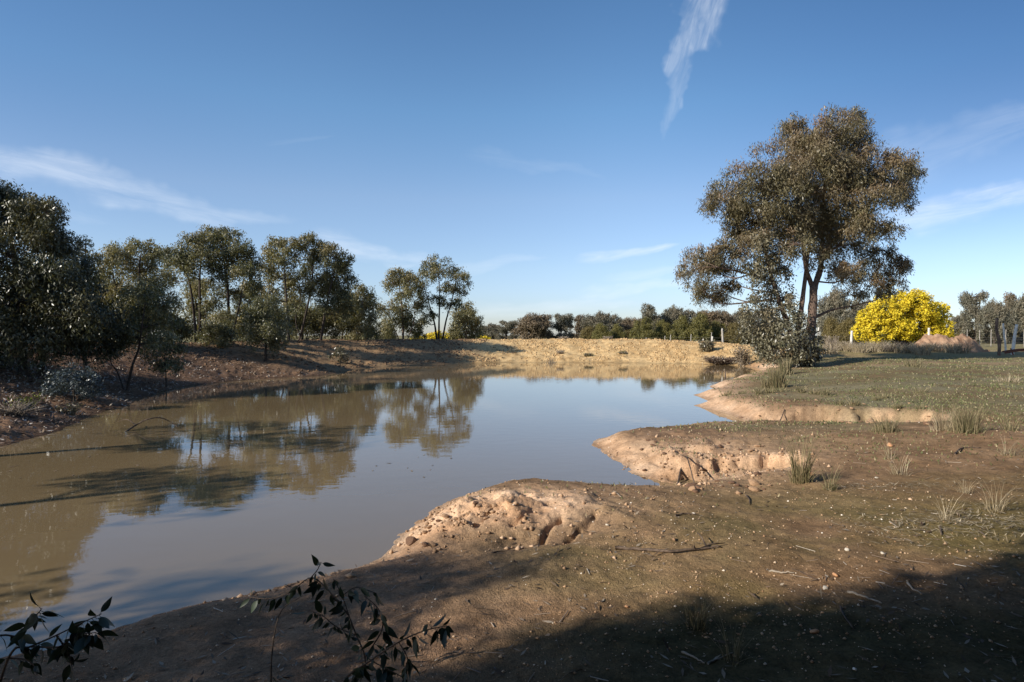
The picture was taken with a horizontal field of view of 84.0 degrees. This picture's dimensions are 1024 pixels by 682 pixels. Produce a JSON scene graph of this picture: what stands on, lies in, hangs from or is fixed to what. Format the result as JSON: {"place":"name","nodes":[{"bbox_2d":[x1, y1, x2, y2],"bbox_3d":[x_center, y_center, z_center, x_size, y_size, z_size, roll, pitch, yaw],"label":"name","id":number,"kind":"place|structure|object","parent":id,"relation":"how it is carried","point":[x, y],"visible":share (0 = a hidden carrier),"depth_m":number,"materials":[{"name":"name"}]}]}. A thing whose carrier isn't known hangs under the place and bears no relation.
{"place":"outdoors","nodes":[
{"label":"outdoors","id":0,"kind":"place"},
{"bbox_2d":[0,362,765,657],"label":"water","id":1,"kind":"structure","parent":0,"point":[94,533],"depth_m":9.82,"materials":[{"name":"liquid"}]},
{"bbox_2d":[118,417,176,431],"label":"dead branch","id":2,"kind":"object","parent":1,"relation":"in","point":[143,421],"visible":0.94,"depth_m":13.97,"materials":[{"name":"wood"}]},
{"bbox_2d":[6,377,453,476],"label":"floating leaves","id":3,"kind":"object","parent":1,"relation":"on","point":[191,432],"visible":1,"depth_m":12.12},
{"bbox_2d":[0,336,1023,681],"bbox_3d":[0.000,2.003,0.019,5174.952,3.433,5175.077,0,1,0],"label":"ground","id":4,"kind":"structure","parent":0,"point":[302,642],"depth_m":4.72,"materials":[{"name":"soil"}]},
{"bbox_2d":[0,399,48,416],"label":"forb","id":5,"kind":"object","parent":4,"relation":"on","point":[17,410],"visible":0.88,"depth_m":14.22,"materials":[{"name":"plant"}]},
{"bbox_2d":[4,392,45,407],"bbox_3d":[-13.049,1.624,15.217,1.030,0.545,0.903,0,1,0],"label":"forb","id":6,"kind":"object","parent":4,"relation":"on","point":[28,398],"visible":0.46,"depth_m":15.23,"materials":[{"name":"green plant"}]},
{"bbox_2d":[0,593,117,681],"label":"gum seedling","id":7,"kind":"object","parent":4,"relation":"on","point":[79,639],"visible":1,"depth_m":2.29,"materials":[{"name":"green plant"}]},
{"bbox_2d":[51,400,81,414],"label":"shrub","id":8,"kind":"object","parent":4,"relation":"on","point":[74,409],"visible":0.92,"depth_m":15.78,"materials":[{"name":"green plant"}]},
{"bbox_2d":[0,179,135,382],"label":"gum tree","id":9,"kind":"object","parent":4,"relation":"on","point":[30,222],"visible":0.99,"depth_m":19.24,"materials":[{"name":"green plant"}]},
{"bbox_2d":[38,358,108,401],"bbox_3d":[-13.573,1.285,17.483,2.691,1.589,1.666,0,1,39],"label":"shrub","id":10,"kind":"object","parent":4,"relation":"on","point":[86,381],"visible":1,"depth_m":17.13,"materials":[{"name":"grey plant"}]},
{"bbox_2d":[71,234,107,371],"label":"gum tree","id":11,"kind":"object","parent":4,"relation":"on","point":[99,258],"visible":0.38,"depth_m":23.92,"materials":[{"name":"green plant"}]},
{"bbox_2d":[91,235,183,347],"bbox_3d":[-20.939,-2.741,31.187,4.576,6.510,5.475,-1,1,-45],"label":"gum tree","id":12,"kind":"object","parent":4,"relation":"on","point":[151,257],"visible":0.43,"depth_m":30.96,"materials":[{"name":"green plant"}]},
{"bbox_2d":[95,276,186,390],"bbox_3d":[-14.091,-0.184,21.591,3.816,4.340,2.808,0,1,35],"label":"gum sapling","id":13,"kind":"object","parent":4,"relation":"on","point":[141,316],"visible":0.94,"depth_m":21.54,"materials":[{"name":"green plant"}]},
{"bbox_2d":[0,345,317,442],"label":"bank litter","id":14,"kind":"object","parent":4,"relation":"on","point":[51,414],"visible":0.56,"depth_m":19.66,"materials":[{"name":"brown plant"}]},
{"bbox_2d":[134,327,191,386],"bbox_3d":[-15.206,0.736,24.471,2.578,2.705,2.247,0,1,0],"label":"gum bush","id":15,"kind":"object","parent":4,"relation":"on","point":[166,364],"visible":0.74,"depth_m":24.48,"materials":[{"name":"green plant"}]},
{"bbox_2d":[167,302,206,342],"bbox_3d":[-23.256,-1.133,40.232,3.286,3.514,2.185,-1,1,-45],"label":"understorey shrub","id":16,"kind":"object","parent":4,"relation":"on","point":[186,331],"visible":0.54,"depth_m":39.99,"materials":[{"name":"green plant"}]},
{"bbox_2d":[170,274,225,341],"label":"gum tree","id":17,"kind":"object","parent":4,"relation":"on","point":[204,287],"visible":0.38,"depth_m":52.24,"materials":[{"name":"green plant"}]},
{"bbox_2d":[159,224,267,341],"bbox_3d":[-21.053,-4.148,39.294,9.673,8.839,5.704,0,1,0],"label":"gum tree","id":18,"kind":"object","parent":4,"relation":"on","point":[213,254],"visible":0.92,"depth_m":38.62,"materials":[{"name":"green plant"}]},
{"bbox_2d":[191,317,240,348],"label":"gum bush","id":19,"kind":"object","parent":4,"relation":"on","point":[223,335],"visible":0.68,"depth_m":35.09,"materials":[{"name":"green plant"}]},
{"bbox_2d":[231,302,257,340],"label":"understorey shrub","id":20,"kind":"object","parent":4,"relation":"on","point":[239,317],"visible":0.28,"depth_m":41.79,"materials":[{"name":"green plant"}]},
{"bbox_2d":[229,283,267,338],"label":"gum tree","id":21,"kind":"object","parent":4,"relation":"on","point":[249,301],"visible":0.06,"depth_m":53.91,"materials":[{"name":"green plant"}]},
{"bbox_2d":[233,293,297,360],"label":"gum sapling","id":22,"kind":"object","parent":4,"relation":"on","point":[265,322],"visible":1,"depth_m":33.00,"materials":[{"name":"green plant"}]},
{"bbox_2d":[256,234,308,339],"bbox_3d":[-18.096,-4.170,45.135,4.369,8.601,5.323,0,1,0],"label":"gum tree","id":23,"kind":"object","parent":4,"relation":"on","point":[276,257],"visible":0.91,"depth_m":44.35,"materials":[{"name":"green plant"}]},
{"bbox_2d":[270,596,301,681],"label":"gum seedling","id":24,"kind":"object","parent":4,"relation":"on","point":[273,643],"visible":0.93,"depth_m":2.92,"materials":[{"name":"brown plant"}]},
{"bbox_2d":[279,283,317,338],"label":"gum tree","id":25,"kind":"object","parent":4,"relation":"on","point":[298,302],"visible":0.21,"depth_m":55.17,"materials":[{"name":"green plant"}]},
{"bbox_2d":[285,301,321,339],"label":"understorey shrub","id":26,"kind":"object","parent":4,"relation":"on","point":[300,316],"visible":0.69,"depth_m":48.59,"materials":[{"name":"green plant"}]},
{"bbox_2d":[304,310,340,338],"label":"understorey shrub","id":27,"kind":"object","parent":4,"relation":"on","point":[330,323],"visible":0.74,"depth_m":49.45,"materials":[{"name":"green plant"}]},
{"bbox_2d":[132,338,514,376],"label":"brown clods","id":28,"kind":"object","parent":4,"relation":"on","point":[345,366],"visible":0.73,"depth_m":43.84,"materials":[{"name":"soil"}]},
{"bbox_2d":[288,231,361,340],"bbox_3d":[-15.372,-4.368,46.680,5.791,9.102,5.832,0,1,0],"label":"gum tree","id":29,"kind":"object","parent":4,"relation":"on","point":[338,299],"visible":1,"depth_m":46.18,"materials":[{"name":"green plant"}]},
{"bbox_2d":[309,279,365,338],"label":"gum tree","id":30,"kind":"object","parent":4,"relation":"on","point":[315,306],"visible":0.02,"depth_m":52.39,"materials":[{"name":"green plant"}]},
{"bbox_2d":[326,345,349,364],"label":"gum bush","id":31,"kind":"object","parent":4,"relation":"on","point":[340,355],"visible":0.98,"depth_m":39.52,"materials":[{"name":"green plant"}]},
{"bbox_2d":[326,308,363,338],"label":"understorey shrub","id":32,"kind":"object","parent":4,"relation":"on","point":[343,326],"visible":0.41,"depth_m":50.47,"materials":[{"name":"green plant"}]},
{"bbox_2d":[240,554,453,681],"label":"gum seedling","id":33,"kind":"object","parent":4,"relation":"on","point":[359,672],"visible":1,"depth_m":2.67,"materials":[{"name":"green plant"}]},
{"bbox_2d":[343,282,382,340],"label":"gum tree","id":34,"kind":"object","parent":4,"relation":"on","point":[366,329],"visible":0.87,"depth_m":50.49,"materials":[{"name":"green plant"}]},
{"bbox_2d":[374,265,426,338],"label":"gum tree","id":35,"kind":"object","parent":4,"relation":"on","point":[405,320],"visible":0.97,"depth_m":60.35,"materials":[{"name":"green plant"}]},
{"bbox_2d":[406,536,416,545],"bbox_3d":[-1.067,2.116,6.012,0.129,0.076,0.133,-17,22,-37],"label":"stone","id":36,"kind":"object","parent":4,"relation":"on","point":[410,540],"visible":0.91,"depth_m":5.99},
{"bbox_2d":[410,253,473,338],"bbox_3d":[-8.111,-4.718,63.503,7.116,10.664,5.559,0,1,-26],"label":"gum tree","id":37,"kind":"object","parent":4,"relation":"on","point":[452,288],"visible":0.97,"depth_m":63.12,"materials":[{"name":"green plant"}]},
{"bbox_2d":[445,301,485,339],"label":"gum tree","id":38,"kind":"object","parent":4,"relation":"on","point":[465,322],"visible":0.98,"depth_m":61.54,"materials":[{"name":"green plant"}]},
{"bbox_2d":[5,405,933,604],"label":"clay crumbs","id":39,"kind":"object","parent":4,"relation":"on","point":[429,518],"visible":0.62,"depth_m":6.60,"materials":[{"name":"soil"}]},
{"bbox_2d":[479,322,504,339],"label":"gum tree","id":40,"kind":"object","parent":4,"relation":"on","point":[491,333],"visible":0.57,"depth_m":123.29,"materials":[{"name":"green plant"}]},
{"bbox_2d":[494,320,517,339],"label":"gum tree","id":41,"kind":"object","parent":4,"relation":"on","point":[508,327],"visible":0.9,"depth_m":119.26,"materials":[{"name":"green plant"}]},
{"bbox_2d":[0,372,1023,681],"bbox_3d":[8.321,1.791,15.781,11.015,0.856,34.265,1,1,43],"label":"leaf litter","id":42,"kind":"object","parent":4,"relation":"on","point":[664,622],"visible":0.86,"depth_m":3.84,"materials":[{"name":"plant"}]},
{"bbox_2d":[4,397,1023,681],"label":"pebbles","id":43,"kind":"object","parent":4,"relation":"on","point":[672,593],"visible":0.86,"depth_m":3.85,"materials":[{"name":"stone"}]},
{"bbox_2d":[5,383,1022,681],"bbox_3d":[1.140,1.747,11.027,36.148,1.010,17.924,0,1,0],"label":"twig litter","id":44,"kind":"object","parent":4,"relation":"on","point":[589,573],"visible":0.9,"depth_m":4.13,"materials":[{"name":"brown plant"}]},
{"bbox_2d":[510,312,553,338],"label":"gum tree","id":45,"kind":"object","parent":4,"relation":"on","point":[532,325],"visible":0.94,"depth_m":109.86,"materials":[{"name":"green plant"}]},
{"bbox_2d":[545,313,575,338],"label":"gum tree","id":46,"kind":"object","parent":4,"relation":"on","point":[564,322],"visible":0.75,"depth_m":114.31,"materials":[{"name":"green plant"}]},
{"bbox_2d":[567,314,584,338],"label":"gum tree","id":47,"kind":"object","parent":4,"relation":"on","point":[577,329],"visible":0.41,"depth_m":120.63,"materials":[{"name":"green plant"}]},
{"bbox_2d":[579,324,593,338],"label":"hedge bush","id":48,"kind":"object","parent":4,"relation":"on","point":[585,333],"visible":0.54,"depth_m":91.31,"materials":[{"name":"green plant"}]},
{"bbox_2d":[579,311,626,332],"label":"gum tree","id":49,"kind":"object","parent":4,"relation":"on","point":[608,320],"visible":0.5,"depth_m":112.59,"materials":[{"name":"green plant"}]},
{"bbox_2d":[591,323,615,338],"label":"hedge bush","id":50,"kind":"object","parent":4,"relation":"on","point":[600,331],"visible":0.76,"depth_m":87.00,"materials":[{"name":"green plant"}]},
{"bbox_2d":[446,338,785,362],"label":"clay clods","id":51,"kind":"object","parent":4,"relation":"on","point":[656,352],"visible":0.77,"depth_m":51.92,"materials":[{"name":"soil"}]},
{"bbox_2d":[611,323,628,338],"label":"hedge bush","id":52,"kind":"object","parent":4,"relation":"on","point":[617,331],"visible":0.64,"depth_m":89.06,"materials":[{"name":"green plant"}]},
{"bbox_2d":[622,316,641,330],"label":"gum tree","id":53,"kind":"object","parent":4,"relation":"on","point":[628,323],"visible":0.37,"depth_m":117.03,"materials":[{"name":"green plant"}]},
{"bbox_2d":[628,316,658,338],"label":"hedge bush","id":54,"kind":"object","parent":4,"relation":"on","point":[643,330],"visible":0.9,"depth_m":85.40,"materials":[{"name":"green plant"}]},
{"bbox_2d":[639,302,661,329],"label":"gum tree","id":55,"kind":"object","parent":4,"relation":"on","point":[648,310],"visible":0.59,"depth_m":111.60,"materials":[{"name":"green plant"}]},
{"bbox_2d":[652,319,676,339],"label":"hedge bush","id":56,"kind":"object","parent":4,"relation":"on","point":[662,328],"visible":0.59,"depth_m":87.01,"materials":[{"name":"green plant"}]},
{"bbox_2d":[615,532,724,552],"bbox_3d":[1.389,1.797,4.987,0.934,0.159,0.278,0,1,0],"label":"fallen stick","id":57,"kind":"object","parent":4,"relation":"on","point":[655,550],"visible":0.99,"depth_m":4.93,"materials":[{"name":"wood"}]},
{"bbox_2d":[655,304,695,328],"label":"gum tree","id":58,"kind":"object","parent":4,"relation":"on","point":[670,316],"visible":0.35,"depth_m":114.59,"materials":[{"name":"green plant"}]},
{"bbox_2d":[667,315,690,340],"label":"hedge bush","id":59,"kind":"object","parent":4,"relation":"on","point":[681,326],"visible":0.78,"depth_m":86.14,"materials":[{"name":"green plant"}]},
{"bbox_2d":[676,581,717,631],"bbox_3d":[1.154,1.677,3.562,0.307,0.261,0.355,0,1,0],"label":"grass tuft","id":60,"kind":"object","parent":4,"relation":"on","point":[699,620],"visible":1,"depth_m":3.56,"materials":[{"name":"plant"}]},
{"bbox_2d":[681,312,713,340],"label":"hedge bush","id":61,"kind":"object","parent":4,"relation":"on","point":[700,329],"visible":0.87,"depth_m":85.13,"materials":[{"name":"green plant"}]},
{"bbox_2d":[695,338,715,351],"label":"shrub","id":62,"kind":"object","parent":4,"relation":"on","point":[706,345],"visible":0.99,"depth_m":49.24,"materials":[{"name":"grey plant"}]},
{"bbox_2d":[697,308,738,341],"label":"gum tree","id":63,"kind":"object","parent":4,"relation":"on","point":[722,316],"visible":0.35,"depth_m":105.65,"materials":[{"name":"green plant"}]},
{"bbox_2d":[709,320,726,342],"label":"hedge bush","id":64,"kind":"object","parent":4,"relation":"on","point":[716,328],"visible":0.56,"depth_m":87.21,"materials":[{"name":"green plant"}]},
{"bbox_2d":[701,355,735,364],"bbox_3d":[16.367,1.468,44.588,3.207,0.976,2.632,0,1,27],"label":"brush pile","id":65,"kind":"object","parent":4,"relation":"on","point":[718,360],"visible":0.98,"depth_m":44.18,"materials":[{"name":"brown plant"}]},
{"bbox_2d":[703,616,756,666],"bbox_3d":[1.215,1.675,3.163,0.343,0.257,0.302,0,1,-13],"label":"grass tuft","id":66,"kind":"object","parent":4,"relation":"on","point":[726,649],"visible":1,"depth_m":3.20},
{"bbox_2d":[719,321,742,343],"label":"hedge bush","id":67,"kind":"object","parent":4,"relation":"on","point":[730,336],"visible":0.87,"depth_m":85.12,"materials":[{"name":"green plant"}]},
{"bbox_2d":[729,344,753,365],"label":"shrub","id":68,"kind":"object","parent":4,"relation":"on","point":[742,359],"visible":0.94,"depth_m":42.33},
{"bbox_2d":[759,375,772,388],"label":"grass tuft","id":69,"kind":"object","parent":4,"relation":"on","point":[767,386],"visible":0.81,"depth_m":20.64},
{"bbox_2d":[767,364,789,388],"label":"grass tuft","id":70,"kind":"object","parent":4,"relation":"on","point":[777,380],"visible":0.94,"depth_m":20.52,"materials":[{"name":"plant"}]},
{"bbox_2d":[732,228,830,368],"bbox_3d":[16.222,-2.114,34.317,5.527,9.162,4.409,0,1,21],"label":"gum tree","id":71,"kind":"object","parent":4,"relation":"on","point":[761,345],"visible":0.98,"depth_m":34.17,"materials":[{"name":"green plant"}]},
{"bbox_2d":[775,356,794,374],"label":"grass tuft","id":72,"kind":"object","parent":4,"relation":"on","point":[788,366],"visible":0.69,"depth_m":27.81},
{"bbox_2d":[671,102,928,365],"bbox_3d":[18.851,-6.554,36.155,18.018,16.758,9.164,0,1,0],"label":"gum tree","id":73,"kind":"object","parent":4,"relation":"on","point":[800,220],"visible":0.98,"depth_m":34.43,"materials":[{"name":"green plant"}]},
{"bbox_2d":[781,436,825,484],"bbox_3d":[3.793,1.562,7.452,0.582,0.619,0.511,0,1,-37],"label":"grass tuft","id":74,"kind":"object","parent":4,"relation":"on","point":[800,475],"visible":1,"depth_m":7.41,"materials":[{"name":"plant"}]},
{"bbox_2d":[822,335,839,347],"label":"shrub","id":75,"kind":"object","parent":4,"relation":"on","point":[829,341],"visible":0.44,"depth_m":55.87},
{"bbox_2d":[817,457,845,490],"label":"grass tuft","id":76,"kind":"object","parent":4,"relation":"on","point":[830,484],"visible":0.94,"depth_m":7.05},
{"bbox_2d":[820,315,844,344],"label":"hedge bush","id":77,"kind":"object","parent":4,"relation":"on","point":[830,326],"visible":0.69,"depth_m":83.38,"materials":[{"name":"green plant"}]},
{"bbox_2d":[816,285,850,332],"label":"gum tree","id":78,"kind":"object","parent":4,"relation":"on","point":[835,299],"visible":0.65,"depth_m":86.73,"materials":[{"name":"green plant"}]},
{"bbox_2d":[832,316,863,343],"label":"hedge bush","id":79,"kind":"object","parent":4,"relation":"on","point":[845,326],"visible":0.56,"depth_m":81.45,"materials":[{"name":"green plant"}]},
{"bbox_2d":[845,298,866,328],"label":"gum tree","id":80,"kind":"object","parent":4,"relation":"on","point":[854,311],"visible":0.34,"depth_m":103.31,"materials":[{"name":"green plant"}]},
{"bbox_2d":[850,343,869,352],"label":"tussock","id":81,"kind":"object","parent":4,"relation":"on","point":[857,349],"visible":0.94,"depth_m":45.94,"materials":[{"name":"plant"}]},
{"bbox_2d":[863,415,906,433],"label":"grass tuft","id":82,"kind":"object","parent":4,"relation":"on","point":[887,429],"visible":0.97,"depth_m":10.33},
{"bbox_2d":[881,341,905,351],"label":"tussock","id":83,"kind":"object","parent":4,"relation":"on","point":[890,349],"visible":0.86,"depth_m":47.10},
{"bbox_2d":[769,474,1023,555],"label":"bleached litter","id":84,"kind":"object","parent":4,"relation":"on","point":[980,519],"visible":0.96,"depth_m":5.43,"materials":[{"name":"plant"}]},
{"bbox_2d":[885,452,913,475],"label":"grass tuft","id":85,"kind":"object","parent":4,"relation":"on","point":[897,472],"visible":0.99,"depth_m":7.55,"materials":[{"name":"plant"}]},
{"bbox_2d":[849,288,956,345],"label":"wattle bush","id":86,"kind":"object","parent":4,"relation":"on","point":[895,321],"visible":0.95,"depth_m":65.09,"materials":[{"name":"yellow plant"}]},
{"bbox_2d":[889,342,916,352],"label":"tussock","id":87,"kind":"object","parent":4,"relation":"on","point":[900,350],"visible":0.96,"depth_m":46.36,"materials":[{"name":"plant"}]},
{"bbox_2d":[898,357,925,366],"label":"grass tuft","id":88,"kind":"object","parent":4,"relation":"on","point":[917,364],"visible":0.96,"depth_m":28.95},
{"bbox_2d":[910,346,936,354],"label":"tussock","id":89,"kind":"object","parent":4,"relation":"on","point":[924,352],"visible":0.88,"depth_m":43.68,"materials":[{"name":"plant"}]},
{"bbox_2d":[928,406,960,431],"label":"grass tuft","id":90,"kind":"object","parent":4,"relation":"on","point":[937,427],"visible":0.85,"depth_m":10.28,"materials":[{"name":"plant"}]},
{"bbox_2d":[931,497,965,519],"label":"grass tuft","id":91,"kind":"object","parent":4,"relation":"on","point":[944,518],"visible":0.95,"depth_m":5.53,"materials":[{"name":"plant"}]},
{"bbox_2d":[942,345,964,353],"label":"tussock","id":92,"kind":"object","parent":4,"relation":"on","point":[953,349],"visible":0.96,"depth_m":45.99,"materials":[{"name":"plant"}]},
{"bbox_2d":[915,333,994,352],"bbox_3d":[38.760,0.194,51.005,9.200,1.770,5.290,0,1,0],"label":"dirt heap","id":93,"kind":"object","parent":4,"relation":"on","point":[962,338],"visible":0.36,"depth_m":50.12,"materials":[{"name":"soil"}]},
{"bbox_2d":[946,315,974,334],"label":"gum tree","id":94,"kind":"object","parent":4,"relation":"on","point":[957,319],"visible":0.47,"depth_m":129.03,"materials":[{"name":"green plant"}]},
{"bbox_2d":[951,342,975,352],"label":"tussock","id":95,"kind":"object","parent":4,"relation":"on","point":[967,350],"visible":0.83,"depth_m":46.05,"materials":[{"name":"plant"}]},
{"bbox_2d":[946,400,993,433],"bbox_3d":[7.952,1.337,9.994,0.742,0.567,0.777,0,1,0],"label":"grass tuft","id":96,"kind":"object","parent":4,"relation":"on","point":[967,425],"visible":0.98,"depth_m":9.89,"materials":[{"name":"plant"}]},
{"bbox_2d":[958,289,991,343],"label":"gum tree","id":97,"kind":"object","parent":4,"relation":"on","point":[969,303],"visible":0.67,"depth_m":95.54,"materials":[{"name":"green plant"}]},
{"bbox_2d":[964,478,1020,512],"bbox_3d":[4.891,1.569,5.785,0.504,0.351,0.521,0,1,15],"label":"grass tuft","id":98,"kind":"object","parent":4,"relation":"on","point":[987,505],"visible":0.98,"depth_m":5.79,"materials":[{"name":"plant"}]},
{"bbox_2d":[971,297,1022,343],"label":"gum tree","id":99,"kind":"object","parent":4,"relation":"on","point":[992,311],"visible":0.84,"depth_m":91.16,"materials":[{"name":"green plant"}]},
{"bbox_2d":[995,318,1000,355],"bbox_3d":[36.738,-0.157,43.000,0.424,3.132,0.242,0,1,0],"label":"fence post","id":100,"kind":"object","parent":4,"relation":"on","point":[998,337],"visible":0.88,"depth_m":42.93,"materials":[{"name":"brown wood"}]},
{"bbox_2d":[991,436,1022,455],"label":"grass tuft","id":101,"kind":"object","parent":4,"relation":"on","point":[1001,453],"visible":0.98,"depth_m":8.28,"materials":[{"name":"plant"}]},
{"bbox_2d":[994,373,1023,382],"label":"grass tuft","id":102,"kind":"object","parent":4,"relation":"on","point":[1012,380],"visible":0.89,"depth_m":19.84,"materials":[{"name":"plant"}]},
{"bbox_2d":[1002,291,1017,309],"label":"gum tree","id":103,"kind":"object","parent":4,"relation":"on","point":[1009,297],"visible":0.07,"depth_m":111.84,"materials":[{"name":"green plant"}]},
{"bbox_2d":[997,413,1023,430],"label":"grass tuft","id":104,"kind":"object","parent":4,"relation":"on","point":[1008,427],"visible":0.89,"depth_m":9.97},
{"bbox_2d":[1011,324,1017,354],"bbox_3d":[39.725,0.041,45.003,0.565,2.719,0.242,0,1,0],"label":"fence post","id":105,"kind":"object","parent":4,"relation":"on","point":[1014,337],"visible":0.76,"depth_m":44.94,"materials":[{"name":"grey wood"}]},
{"bbox_2d":[1006,292,1023,342],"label":"gum tree","id":106,"kind":"object","parent":4,"relation":"on","point":[1017,307],"visible":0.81,"depth_m":97.46,"materials":[{"name":"green plant"}]},
{"bbox_2d":[0,0,1023,335],"label":"sky","id":107,"kind":"structure","parent":0,"point":[561,154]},
{"bbox_2d":[460,356,1023,508],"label":"short grass","id":108,"kind":"structure","parent":0,"point":[929,397],"depth_m":15.92,"materials":[{"name":"plant"}]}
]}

